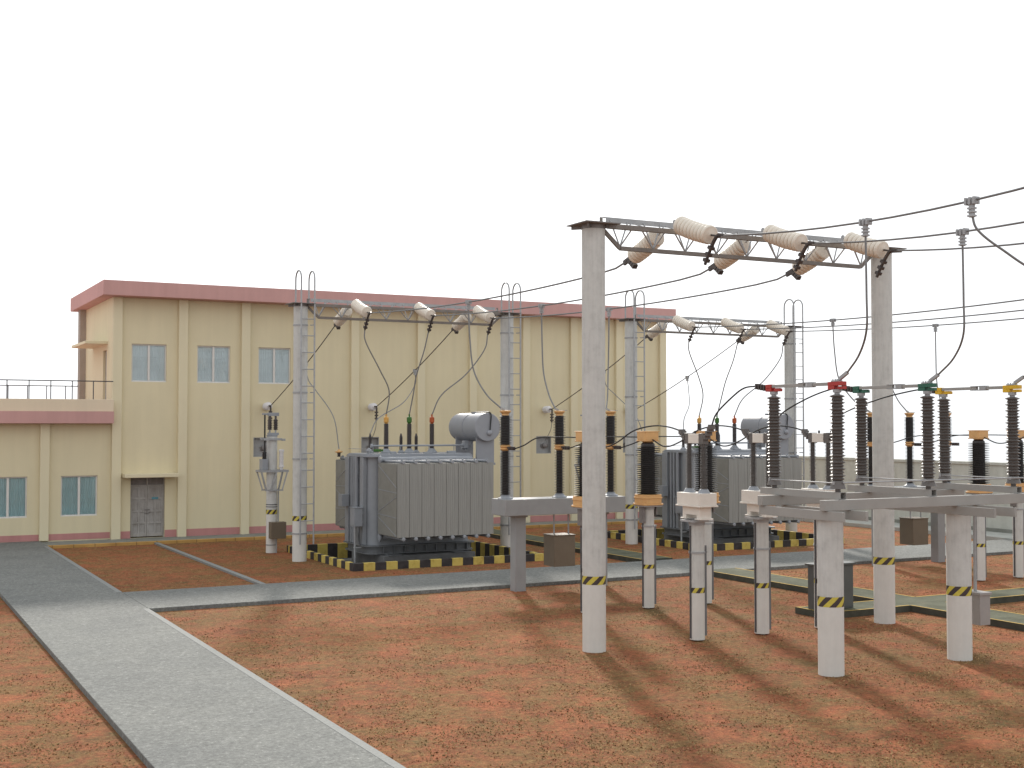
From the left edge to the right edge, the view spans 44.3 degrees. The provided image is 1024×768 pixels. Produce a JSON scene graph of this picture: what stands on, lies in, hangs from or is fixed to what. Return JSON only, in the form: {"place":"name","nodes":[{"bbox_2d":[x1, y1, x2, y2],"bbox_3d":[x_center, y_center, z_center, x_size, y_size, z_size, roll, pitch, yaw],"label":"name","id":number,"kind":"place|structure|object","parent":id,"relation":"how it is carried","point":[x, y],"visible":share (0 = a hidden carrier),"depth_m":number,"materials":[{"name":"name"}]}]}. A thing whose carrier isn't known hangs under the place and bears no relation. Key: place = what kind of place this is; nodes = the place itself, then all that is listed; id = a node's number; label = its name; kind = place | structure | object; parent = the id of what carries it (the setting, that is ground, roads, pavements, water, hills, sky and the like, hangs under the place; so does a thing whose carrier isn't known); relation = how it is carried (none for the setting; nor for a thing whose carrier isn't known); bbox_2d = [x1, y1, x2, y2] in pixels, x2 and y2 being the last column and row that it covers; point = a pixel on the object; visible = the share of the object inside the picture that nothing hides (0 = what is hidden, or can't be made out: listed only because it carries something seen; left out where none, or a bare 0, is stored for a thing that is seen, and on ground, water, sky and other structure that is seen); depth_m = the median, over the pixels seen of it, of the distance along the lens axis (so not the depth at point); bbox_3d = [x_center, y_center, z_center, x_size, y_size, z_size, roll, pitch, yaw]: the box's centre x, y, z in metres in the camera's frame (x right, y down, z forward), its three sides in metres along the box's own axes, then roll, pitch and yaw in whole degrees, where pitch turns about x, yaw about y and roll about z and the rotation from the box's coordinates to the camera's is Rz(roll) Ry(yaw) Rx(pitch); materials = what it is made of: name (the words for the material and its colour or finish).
{"place":"outdoors","nodes":[
{"label":"outdoors","id":0,"kind":"place"},
{"bbox_2d":[0,398,113,542],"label":"annex building","id":1,"kind":"structure","parent":0,"point":[55,470],"depth_m":47.98,"materials":[{"name":"beige paint"}]},
{"bbox_2d":[0,477,26,518],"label":"window","id":2,"kind":"structure","parent":1,"relation":"in","point":[13,490],"depth_m":47.46,"materials":[{"name":"blue glass"}]},
{"bbox_2d":[0,385,77,398],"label":"roof railing","id":3,"kind":"object","parent":1,"relation":"on","point":[37,385],"visible":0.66,"depth_m":54.02,"materials":[{"name":"metal"}]},
{"bbox_2d":[0,379,112,398],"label":"roof railing","id":4,"kind":"object","parent":1,"relation":"on","point":[50,384],"visible":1,"depth_m":47.68,"materials":[{"name":"metal"}]},
{"bbox_2d":[61,475,96,516],"bbox_3d":[-16.704,4.311,48.513,1.350,1.551,0.126,1,-2,-28],"label":"window","id":5,"kind":"structure","parent":1,"relation":"in","point":[78,493],"depth_m":48.53,"materials":[{"name":"blue glass"}]},
{"bbox_2d":[0,541,392,767],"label":"path","id":6,"kind":"structure","parent":0,"point":[158,693],"depth_m":21.35,"materials":[{"name":"concrete"}]},
{"bbox_2d":[339,556,475,561],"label":"pit floor","id":7,"kind":"structure","parent":0,"point":[349,559],"depth_m":44.94,"materials":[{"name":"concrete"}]},
{"bbox_2d":[287,541,543,571],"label":"bund wall","id":8,"kind":"structure","parent":7,"relation":"on","point":[333,553],"depth_m":40.95,"materials":[{"name":"concrete"}]},
{"bbox_2d":[335,411,499,562],"bbox_3d":[-3.240,3.577,43.368,5.306,5.280,5.830,1,-2,-28],"label":"power transformer","id":9,"kind":"object","parent":7,"relation":"on","point":[408,503],"visible":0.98,"depth_m":41.45,"materials":[{"name":"metal"}]},
{"bbox_2d":[0,521,1023,767],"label":"ground","id":10,"kind":"structure","parent":0,"point":[330,671],"depth_m":22.98,"materials":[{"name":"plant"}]},
{"bbox_2d":[154,542,265,583],"bbox_3d":[-10.137,5.839,41.239,0.160,0.120,14.195,1,-2,-28],"label":"garden edging","id":11,"kind":"object","parent":10,"relation":"on","point":[233,573],"visible":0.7,"depth_m":39.99,"materials":[{"name":"concrete"}]},
{"bbox_2d":[44,546,405,767],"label":"path edging","id":12,"kind":"object","parent":10,"relation":"on","point":[353,738],"visible":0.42,"depth_m":21.08,"materials":[{"name":"concrete"}]},
{"bbox_2d":[256,413,288,552],"bbox_3d":[-8.438,3.531,44.417,1.030,5.040,0.821,1,-2,-28],"label":"switch pole","id":13,"kind":"object","parent":10,"relation":"on","point":[275,528],"visible":0.99,"depth_m":44.34,"materials":[{"name":"metal"}]},
{"bbox_2d":[42,517,661,545],"bbox_3d":[-4.482,6.247,53.589,29.230,0.110,2.085,1,-2,-28],"label":"apron","id":14,"kind":"object","parent":10,"relation":"on","point":[223,536],"visible":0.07,"depth_m":49.70,"materials":[{"name":"concrete"}]},
{"bbox_2d":[48,520,661,548],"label":"kerb","id":15,"kind":"structure","parent":10,"relation":"on","point":[234,539],"depth_m":48.56,"materials":[{"name":"concrete"}]},
{"bbox_2d":[70,279,675,539],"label":"control building","id":16,"kind":"structure","parent":10,"relation":"on","point":[199,375],"depth_m":52.54,"materials":[{"name":"beige paint"}]},
{"bbox_2d":[130,486,146,536],"bbox_3d":[-14.714,5.026,49.594,0.619,1.980,0.100,1,-2,-28],"label":"door","id":17,"kind":"structure","parent":16,"relation":"in","point":[138,528],"depth_m":49.61,"materials":[{"name":"metal"}]},
{"bbox_2d":[131,344,165,381],"bbox_3d":[-14.403,-0.827,49.881,1.360,1.501,0.117,1,-2,-28],"label":"window","id":18,"kind":"structure","parent":16,"relation":"in","point":[148,360],"depth_m":49.89,"materials":[{"name":"blue glass"}]},
{"bbox_2d":[147,486,162,535],"bbox_3d":[-14.155,5.036,49.887,0.619,1.980,0.100,1,-2,-28],"label":"door","id":19,"kind":"structure","parent":16,"relation":"in","point":[154,493],"depth_m":49.89,"materials":[{"name":"metal"}]},
{"bbox_2d":[197,346,229,382],"bbox_3d":[-12.124,-0.788,51.075,1.345,1.501,0.117,1,-2,-28],"label":"window","id":20,"kind":"structure","parent":16,"relation":"in","point":[213,362],"depth_m":51.09,"materials":[{"name":"blue glass"}]},
{"bbox_2d":[262,402,271,418],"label":"wall insulator","id":21,"kind":"object","parent":16,"relation":"attached to","point":[266,406],"depth_m":51.52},
{"bbox_2d":[270,327,333,405],"bbox_3d":[-8.035,-0.581,47.770,0.037,2.750,8.098,1,-2,-27],"label":"overhead conductor","id":22,"kind":"object","parent":21,"relation":"attached to","point":[308,361],"visible":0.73,"depth_m":46.55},
{"bbox_2d":[334,308,351,328],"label":"strain insulator","id":23,"kind":"object","parent":22,"relation":"attached to","point":[339,323],"visible":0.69,"depth_m":43.33,"materials":[{"name":"beige ceramic"}]},
{"bbox_2d":[258,347,289,383],"bbox_3d":[-9.881,-0.750,52.250,1.370,1.501,0.117,1,-2,-28],"label":"window","id":24,"kind":"structure","parent":16,"relation":"in","point":[273,363],"depth_m":52.26,"materials":[{"name":"blue glass"}]},
{"bbox_2d":[368,403,377,420],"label":"wall insulator","id":25,"kind":"object","parent":16,"relation":"attached to","point":[372,407],"depth_m":53.68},
{"bbox_2d":[376,331,451,406],"bbox_3d":[-3.974,-0.512,49.897,0.037,2.750,8.100,1,-2,-26],"label":"overhead conductor","id":26,"kind":"object","parent":25,"relation":"attached to","point":[415,369],"visible":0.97,"depth_m":49.78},
{"bbox_2d":[451,313,471,333],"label":"strain insulator","id":27,"kind":"object","parent":26,"relation":"attached to","point":[457,328],"visible":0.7,"depth_m":45.54,"materials":[{"name":"beige ceramic"}]},
{"bbox_2d":[542,406,553,421],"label":"wall insulator","id":28,"kind":"object","parent":16,"relation":"attached to","point":[547,409],"depth_m":57.63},
{"bbox_2d":[552,339,643,408],"bbox_3d":[3.591,-0.352,53.858,0.037,2.810,8.101,1,-2,-26],"label":"overhead conductor","id":29,"kind":"object","parent":28,"relation":"attached to","point":[605,370],"visible":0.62,"depth_m":53.10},
{"bbox_2d":[645,322,666,340],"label":"strain insulator","id":30,"kind":"object","parent":29,"relation":"attached to","point":[651,336],"visible":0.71,"depth_m":49.53,"materials":[{"name":"beige ceramic"}]},
{"bbox_2d":[285,298,519,561],"bbox_3d":[-3.612,1.598,43.576,8.540,8.850,0.800,1,-2,-28],"label":"portal gantry","id":31,"kind":"object","parent":10,"relation":"on","point":[299,553],"visible":0.73,"depth_m":41.87,"materials":[{"name":"metal"}]},
{"bbox_2d":[292,270,315,544],"bbox_3d":[-6.946,0.739,41.777,0.642,9.090,0.660,1,-2,-28],"label":"ladder","id":32,"kind":"object","parent":31,"relation":"attached to","point":[301,419],"visible":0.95,"depth_m":41.54,"materials":[{"name":"metal"}]},
{"bbox_2d":[414,302,436,332],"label":"strain insulator","id":33,"kind":"object","parent":31,"relation":"attached to","point":[429,314],"visible":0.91,"depth_m":42.60,"materials":[{"name":"beige ceramic"}]},
{"bbox_2d":[473,305,495,334],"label":"strain insulator","id":34,"kind":"object","parent":31,"relation":"attached to","point":[488,317],"visible":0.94,"depth_m":43.65,"materials":[{"name":"beige ceramic"}]},
{"bbox_2d":[432,335,487,413],"bbox_3d":[-1.812,-0.331,43.709,1.977,2.812,0.083,0,-2,0],"label":"dropper cable","id":35,"kind":"object","parent":34,"relation":"hanging from","point":[462,377],"visible":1,"depth_m":43.70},
{"bbox_2d":[500,282,520,534],"bbox_3d":[-0.090,0.856,45.368,0.642,9.090,0.660,1,-2,-28],"label":"ladder","id":36,"kind":"object","parent":31,"relation":"attached to","point":[509,389],"visible":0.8,"depth_m":45.13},
{"bbox_2d":[492,496,624,591],"bbox_3d":[1.317,4.414,34.829,3.800,2.550,0.840,1,-2,-28],"label":"beam frame","id":37,"kind":"object","parent":10,"relation":"on","point":[517,511],"visible":0.54,"depth_m":34.12,"materials":[{"name":"concrete"}]},
{"bbox_2d":[498,407,514,498],"bbox_3d":[-0.157,1.868,34.006,0.440,2.483,0.665,0,-2,-6],"label":"surge arrester","id":38,"kind":"object","parent":37,"relation":"on","point":[505,435],"visible":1,"depth_m":34.03,"materials":[{"name":"ceramic"}]},
{"bbox_2d":[543,514,575,566],"bbox_3d":[1.312,4.300,34.841,0.700,1.439,0.640,1,-2,-28],"label":"junction box","id":39,"kind":"object","parent":37,"relation":"hanging from","point":[559,549],"visible":0.91,"depth_m":34.60,"materials":[{"name":"metal"}]},
{"bbox_2d":[552,408,569,497],"bbox_3d":[1.340,1.894,34.790,0.440,2.483,0.665,0,-2,-6],"label":"surge arrester","id":40,"kind":"object","parent":37,"relation":"on","point":[559,430],"visible":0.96,"depth_m":34.81,"materials":[{"name":"ceramic"}]},
{"bbox_2d":[605,408,620,495],"bbox_3d":[2.819,1.919,35.565,0.440,2.483,0.665,0,-2,-6],"label":"surge arrester","id":41,"kind":"object","parent":37,"relation":"on","point":[610,424],"visible":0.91,"depth_m":35.59,"materials":[{"name":"ceramic"}]},
{"bbox_2d":[571,431,581,612],"bbox_3d":[1.791,3.294,30.144,0.600,4.322,0.586,1,-2,-28],"label":"current transformer","id":42,"kind":"object","parent":10,"relation":"on","point":[577,502],"visible":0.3,"depth_m":30.04,"materials":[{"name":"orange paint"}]},
{"bbox_2d":[633,431,662,607],"bbox_3d":[3.350,3.321,30.960,0.600,4.322,0.586,1,-2,-28],"label":"current transformer","id":43,"kind":"object","parent":10,"relation":"on","point":[648,500],"visible":1,"depth_m":30.82,"materials":[{"name":"ceramic"}]},
{"bbox_2d":[675,425,717,639],"bbox_3d":[3.868,3.092,26.357,0.520,4.480,1.076,1,-2,-28],"label":"circuit breaker","id":44,"kind":"object","parent":10,"relation":"on","point":[700,503],"visible":1,"depth_m":26.19,"materials":[{"name":"metal"}]},
{"bbox_2d":[606,425,677,447],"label":"jumper cable","id":45,"kind":"object","parent":44,"relation":"attached to","point":[638,429],"visible":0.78,"depth_m":28.19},
{"bbox_2d":[711,386,754,425],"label":"jumper cable","id":46,"kind":"object","parent":44,"relation":"attached to","point":[726,402],"visible":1,"depth_m":25.60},
{"bbox_2d":[693,431,720,602],"bbox_3d":[4.891,3.347,31.768,0.600,4.322,0.586,1,-2,-28],"label":"current transformer","id":47,"kind":"object","parent":10,"relation":"on","point":[708,536],"visible":0.59,"depth_m":31.63,"materials":[{"name":"ceramic"}]},
{"bbox_2d":[616,314,803,543],"bbox_3d":[7.965,1.796,49.639,8.540,8.850,0.800,1,-2,-28],"label":"portal gantry","id":48,"kind":"object","parent":10,"relation":"on","point":[631,534],"visible":0.66,"depth_m":47.80,"materials":[{"name":"metal"}]},
{"bbox_2d":[624,289,644,528],"bbox_3d":[4.631,0.937,47.840,0.642,9.090,0.660,1,-2,-28],"label":"ladder","id":49,"kind":"object","parent":48,"relation":"attached to","point":[634,346],"visible":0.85,"depth_m":47.59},
{"bbox_2d":[672,315,697,341],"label":"strain insulator","id":50,"kind":"object","parent":48,"relation":"attached to","point":[682,322],"visible":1,"depth_m":47.68,"materials":[{"name":"beige ceramic"}]},
{"bbox_2d":[720,317,746,343],"bbox_3d":[8.632,-2.084,48.989,0.392,1.091,1.696,1,-2,-28],"label":"strain insulator","id":51,"kind":"object","parent":48,"relation":"attached to","point":[725,321],"visible":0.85,"depth_m":48.75,"materials":[{"name":"beige ceramic"}]},
{"bbox_2d":[747,309,1023,329],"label":"overhead conductor","id":52,"kind":"object","parent":51,"relation":"attached to","point":[894,322],"visible":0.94,"depth_m":40.83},
{"bbox_2d":[765,320,792,345],"bbox_3d":[10.625,-2.050,50.032,0.392,1.091,1.696,1,-2,-28],"label":"strain insulator","id":53,"kind":"object","parent":48,"relation":"attached to","point":[786,332],"visible":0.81,"depth_m":49.77,"materials":[{"name":"beige ceramic"}]},
{"bbox_2d":[793,318,1023,331],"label":"overhead conductor","id":54,"kind":"object","parent":53,"relation":"attached to","point":[916,326],"visible":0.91,"depth_m":43.19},
{"bbox_2d":[932,324,940,398],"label":"dropper cable","id":55,"kind":"object","parent":54,"relation":"hanging from","point":[935,328],"visible":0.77,"depth_m":42.73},
{"bbox_2d":[783,299,804,521],"bbox_3d":[11.486,1.054,51.431,0.642,9.090,0.660,1,-2,-28],"label":"ladder","id":56,"kind":"object","parent":48,"relation":"attached to","point":[794,352],"visible":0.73,"depth_m":51.22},
{"bbox_2d":[607,528,843,550],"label":"bund wall","id":57,"kind":"structure","parent":10,"relation":"on","point":[789,538],"depth_m":46.91,"materials":[{"name":"concrete"}]},
{"bbox_2d":[654,413,801,543],"bbox_3d":[8.337,3.775,49.431,5.306,5.280,5.830,1,-2,-28],"label":"power transformer","id":58,"kind":"object","parent":10,"relation":"on","point":[732,524],"visible":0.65,"depth_m":47.83,"materials":[{"name":"grey metal"}]},
{"bbox_2d":[566,217,906,652],"bbox_3d":[5.068,1.057,27.021,8.540,8.850,0.800,1,-2,-28],"label":"portal gantry","id":59,"kind":"object","parent":10,"relation":"on","point":[594,233],"visible":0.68,"depth_m":25.41,"materials":[{"name":"concrete"}]},
{"bbox_2d":[623,232,664,268],"bbox_3d":[2.815,-2.886,26.989,0.392,0.769,1.546,1,-2,-28],"label":"strain insulator","id":60,"kind":"object","parent":59,"relation":"attached to","point":[632,259],"visible":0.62,"depth_m":26.87,"materials":[{"name":"beige ceramic"}]},
{"bbox_2d":[371,263,622,312],"bbox_3d":[-1.038,-2.400,34.329,0.044,0.340,15.356,1,-2,-28],"label":"overhead conductor","id":61,"kind":"object","parent":60,"relation":"attached to","point":[620,265],"visible":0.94,"depth_m":32.81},
{"bbox_2d":[351,299,371,329],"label":"strain insulator","id":62,"kind":"object","parent":61,"relation":"attached to","point":[359,307],"visible":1,"depth_m":41.55,"materials":[{"name":"beige ceramic"}]},
{"bbox_2d":[364,330,389,413],"bbox_3d":[-4.486,-0.380,42.223,0.256,2.808,1.527,-1,-2,24],"label":"dropper cable","id":63,"kind":"object","parent":62,"relation":"hanging from","point":[380,372],"visible":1,"depth_m":42.19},
{"bbox_2d":[465,300,500,407],"bbox_3d":[-0.811,-0.822,34.349,1.120,2.985,0.193,-1,-2,31],"label":"dropper cable","id":64,"kind":"object","parent":61,"relation":"hanging from","point":[468,305],"visible":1,"depth_m":34.55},
{"bbox_2d":[673,216,722,264],"bbox_3d":[3.725,-2.899,25.252,0.392,1.091,1.696,1,-2,-28],"label":"strain insulator","id":65,"kind":"object","parent":59,"relation":"attached to","point":[690,229],"visible":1,"depth_m":25.00,"materials":[{"name":"beige ceramic"}]},
{"bbox_2d":[722,187,1023,235],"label":"overhead conductor","id":66,"kind":"object","parent":65,"relation":"attached to","point":[944,206],"visible":1,"depth_m":20.69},
{"bbox_2d":[847,218,871,372],"bbox_3d":[5.933,-1.480,21.793,0.200,2.525,1.775,0,-2,1],"label":"dropper cable","id":67,"kind":"object","parent":66,"relation":"hanging from","point":[864,222],"visible":1,"depth_m":21.03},
{"bbox_2d":[964,196,1023,265],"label":"dropper cable","id":68,"kind":"object","parent":66,"relation":"hanging from","point":[971,202],"visible":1,"depth_m":19.00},
{"bbox_2d":[708,240,750,274],"bbox_3d":[4.852,-2.852,28.056,0.392,0.769,1.546,1,-2,-28],"label":"strain insulator","id":69,"kind":"object","parent":59,"relation":"attached to","point":[718,266],"visible":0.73,"depth_m":27.91,"materials":[{"name":"beige ceramic"}]},
{"bbox_2d":[435,269,708,315],"bbox_3d":[1.000,-2.365,35.396,0.044,0.340,15.356,1,-2,-28],"label":"overhead conductor","id":70,"kind":"object","parent":69,"relation":"attached to","point":[706,270],"visible":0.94,"depth_m":33.75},
{"bbox_2d":[538,304,554,407],"bbox_3d":[1.012,-0.790,35.322,0.120,2.985,0.925,1,-2,-28],"label":"dropper cable","id":71,"kind":"object","parent":70,"relation":"hanging from","point":[541,307],"visible":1,"depth_m":35.61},
{"bbox_2d":[761,224,814,271],"bbox_3d":[5.762,-2.864,26.319,0.392,1.091,1.696,1,-2,-28],"label":"strain insulator","id":72,"kind":"object","parent":59,"relation":"attached to","point":[796,241],"visible":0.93,"depth_m":26.05,"materials":[{"name":"beige ceramic"}]},
{"bbox_2d":[814,221,1023,243],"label":"overhead conductor","id":73,"kind":"object","parent":72,"relation":"attached to","point":[991,227],"visible":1,"depth_m":23.07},
{"bbox_2d":[937,228,968,374],"bbox_3d":[7.936,-1.445,22.863,0.198,2.526,1.710,0,-2,0],"label":"dropper cable","id":74,"kind":"object","parent":73,"relation":"hanging from","point":[961,233],"visible":1,"depth_m":22.13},
{"bbox_2d":[785,247,829,279],"bbox_3d":[6.845,-2.818,29.100,0.392,0.769,1.546,1,-2,-28],"label":"strain insulator","id":75,"kind":"object","parent":59,"relation":"attached to","point":[819,254],"visible":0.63,"depth_m":28.84,"materials":[{"name":"beige ceramic"}]},
{"bbox_2d":[495,274,785,318],"bbox_3d":[2.993,-2.331,36.440,0.044,0.340,15.356,1,-2,-28],"label":"overhead conductor","id":76,"kind":"object","parent":75,"relation":"attached to","point":[658,301],"visible":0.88,"depth_m":33.95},
{"bbox_2d":[606,307,611,407],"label":"dropper cable","id":77,"kind":"object","parent":76,"relation":"hanging from","point":[608,310],"visible":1,"depth_m":36.64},
{"bbox_2d":[841,232,897,277],"bbox_3d":[7.755,-2.830,27.363,0.392,1.091,1.696,1,-2,-28],"label":"strain insulator","id":78,"kind":"object","parent":59,"relation":"attached to","point":[879,249],"visible":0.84,"depth_m":27.10,"materials":[{"name":"beige ceramic"}]},
{"bbox_2d":[896,242,1023,250],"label":"overhead conductor","id":79,"kind":"object","parent":78,"relation":"attached to","point":[961,247],"visible":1,"depth_m":25.07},
{"bbox_2d":[490,529,1023,631],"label":"cable trench","id":80,"kind":"object","parent":10,"relation":"on","point":[863,603],"visible":0.51,"depth_m":31.94,"materials":[{"name":"concrete"}]},
{"bbox_2d":[805,561,855,609],"bbox_3d":[7.569,4.785,29.883,1.200,1.075,0.440,1,-2,-28],"label":"control cabinet","id":81,"kind":"object","parent":80,"relation":"on","point":[848,584],"visible":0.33,"depth_m":29.86,"materials":[{"name":"metal"}]},
{"bbox_2d":[740,427,779,633],"bbox_3d":[5.374,3.118,27.145,0.520,4.480,1.076,1,-2,-28],"label":"circuit breaker","id":82,"kind":"object","parent":10,"relation":"on","point":[762,580],"visible":0.71,"depth_m":27.00,"materials":[{"name":"metal"}]},
{"bbox_2d":[801,429,834,627],"bbox_3d":[6.853,3.143,27.920,0.520,4.480,1.076,1,-2,-28],"label":"circuit breaker","id":83,"kind":"object","parent":10,"relation":"on","point":[813,439],"visible":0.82,"depth_m":27.82,"materials":[{"name":"metal"}]},
{"bbox_2d":[710,425,800,446],"bbox_3d":[5.806,1.248,30.052,0.072,0.535,3.598,1,-2,-26],"label":"jumper cable","id":84,"kind":"object","parent":83,"relation":"attached to","point":[752,432],"visible":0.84,"depth_m":30.26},
{"bbox_2d":[758,477,1023,676],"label":"equipment stand","id":85,"kind":"object","parent":10,"relation":"on","point":[959,508],"visible":0.91,"depth_m":23.63,"materials":[{"name":"concrete"}]},
{"bbox_2d":[755,371,848,499],"bbox_3d":[5.447,0.956,23.715,0.290,2.316,2.576,1,-2,-28],"label":"disconnector","id":86,"kind":"object","parent":85,"relation":"on","point":[838,385],"visible":1,"depth_m":23.37,"materials":[{"name":"red paint"}]},
{"bbox_2d":[842,373,939,495],"bbox_3d":[7.431,0.990,24.754,0.290,2.316,2.576,1,-2,-28],"label":"disconnector","id":87,"kind":"object","parent":85,"relation":"on","point":[927,435],"visible":0.98,"depth_m":24.40,"materials":[{"name":"green paint"}]},
{"bbox_2d":[928,375,1023,492],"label":"disconnector","id":88,"kind":"object","parent":85,"relation":"on","point":[1012,404],"visible":0.98,"depth_m":25.41,"materials":[{"name":"yellow paint"}]},
{"bbox_2d":[972,516,991,625],"bbox_3d":[9.104,3.509,24.743,0.379,2.400,0.490,1,-2,-28],"label":"drive box","id":89,"kind":"object","parent":85,"relation":"attached to","point":[980,608],"visible":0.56,"depth_m":24.57,"materials":[{"name":"metal"}]},
{"bbox_2d":[855,485,944,565],"bbox_3d":[12.893,4.612,40.892,3.800,2.550,0.840,1,-2,-28],"label":"beam frame","id":90,"kind":"object","parent":10,"relation":"on","point":[937,537],"visible":0.09,"depth_m":41.34,"materials":[{"name":"concrete"}]},
{"bbox_2d":[866,410,872,485],"bbox_3d":[11.517,2.068,40.120,0.440,2.483,0.665,0,-2,-6],"label":"surge arrester","id":91,"kind":"object","parent":90,"relation":"on","point":[869,438],"visible":0.41,"depth_m":40.15,"materials":[{"name":"ceramic"}]},
{"bbox_2d":[904,410,921,486],"bbox_3d":[12.987,2.093,40.890,0.440,2.483,0.665,0,-2,-6],"label":"surge arrester","id":92,"kind":"object","parent":90,"relation":"on","point":[909,432],"visible":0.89,"depth_m":40.91,"materials":[{"name":"ceramic"}]},
{"bbox_2d":[899,511,928,544],"bbox_3d":[13.101,4.501,41.016,0.700,1.439,0.640,1,-2,-28],"label":"junction box","id":93,"kind":"object","parent":90,"relation":"hanging from","point":[913,530],"visible":0.87,"depth_m":40.78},
{"bbox_2d":[947,412,958,482],"bbox_3d":[14.475,2.118,41.670,0.440,2.483,0.665,0,-2,-6],"label":"surge arrester","id":94,"kind":"object","parent":90,"relation":"on","point":[951,443],"visible":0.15,"depth_m":41.67,"materials":[{"name":"ceramic"}]},
{"bbox_2d":[800,518,1012,539],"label":"footpath","id":95,"kind":"structure","parent":10,"relation":"on","point":[989,534],"depth_m":53.38,"materials":[{"name":"concrete"}]},
{"bbox_2d":[799,456,1023,533],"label":"boundary wall","id":96,"kind":"structure","parent":10,"relation":"on","point":[1002,524],"depth_m":54.88,"materials":[{"name":"concrete"}]},
{"bbox_2d":[966,430,992,580],"bbox_3d":[13.525,3.499,36.402,0.600,4.322,0.586,1,-2,-28],"label":"current transformer","id":97,"kind":"object","parent":10,"relation":"on","point":[978,448],"visible":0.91,"depth_m":36.25,"materials":[{"name":"ceramic"}]},
{"bbox_2d":[1005,430,1023,576],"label":"current transformer","id":98,"kind":"object","parent":10,"relation":"on","point":[1018,543],"visible":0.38,"depth_m":36.98,"materials":[{"name":"grey paint"}]},
{"bbox_2d":[0,0,1023,461],"label":"sky","id":99,"kind":"structure","parent":0,"point":[435,148],"materials":[{"name":"white"}]},
{"bbox_2d":[122,539,1012,611],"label":"road","id":100,"kind":"structure","parent":0,"point":[232,596],"depth_m":35.19,"materials":[{"name":"concrete"}]},
{"bbox_2d":[698,299,1023,327],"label":"overhead conductor","id":101,"kind":"object","parent":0,"point":[868,316],"visible":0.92,"depth_m":39.45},
{"bbox_2d":[830,318,867,409],"bbox_3d":[10.814,-0.627,40.431,1.187,2.993,0.200,-1,-2,26],"label":"dropper cable","id":102,"kind":"object","parent":101,"relation":"hanging from","point":[832,321],"visible":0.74,"depth_m":40.63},
{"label":"wall insulator","id":103,"kind":"object","parent":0,"visible":0},
{"bbox_2d":[637,342,735,408],"bbox_3d":[7.608,-0.284,55.962,0.037,2.810,8.100,1,-2,-26],"label":"overhead conductor","id":104,"kind":"object","parent":103,"relation":"attached to","point":[689,375],"visible":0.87,"depth_m":55.45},
{"bbox_2d":[736,327,759,343],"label":"strain insulator","id":105,"kind":"object","parent":104,"relation":"attached to","point":[746,338],"visible":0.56,"depth_m":51.50,"materials":[{"name":"beige ceramic"}]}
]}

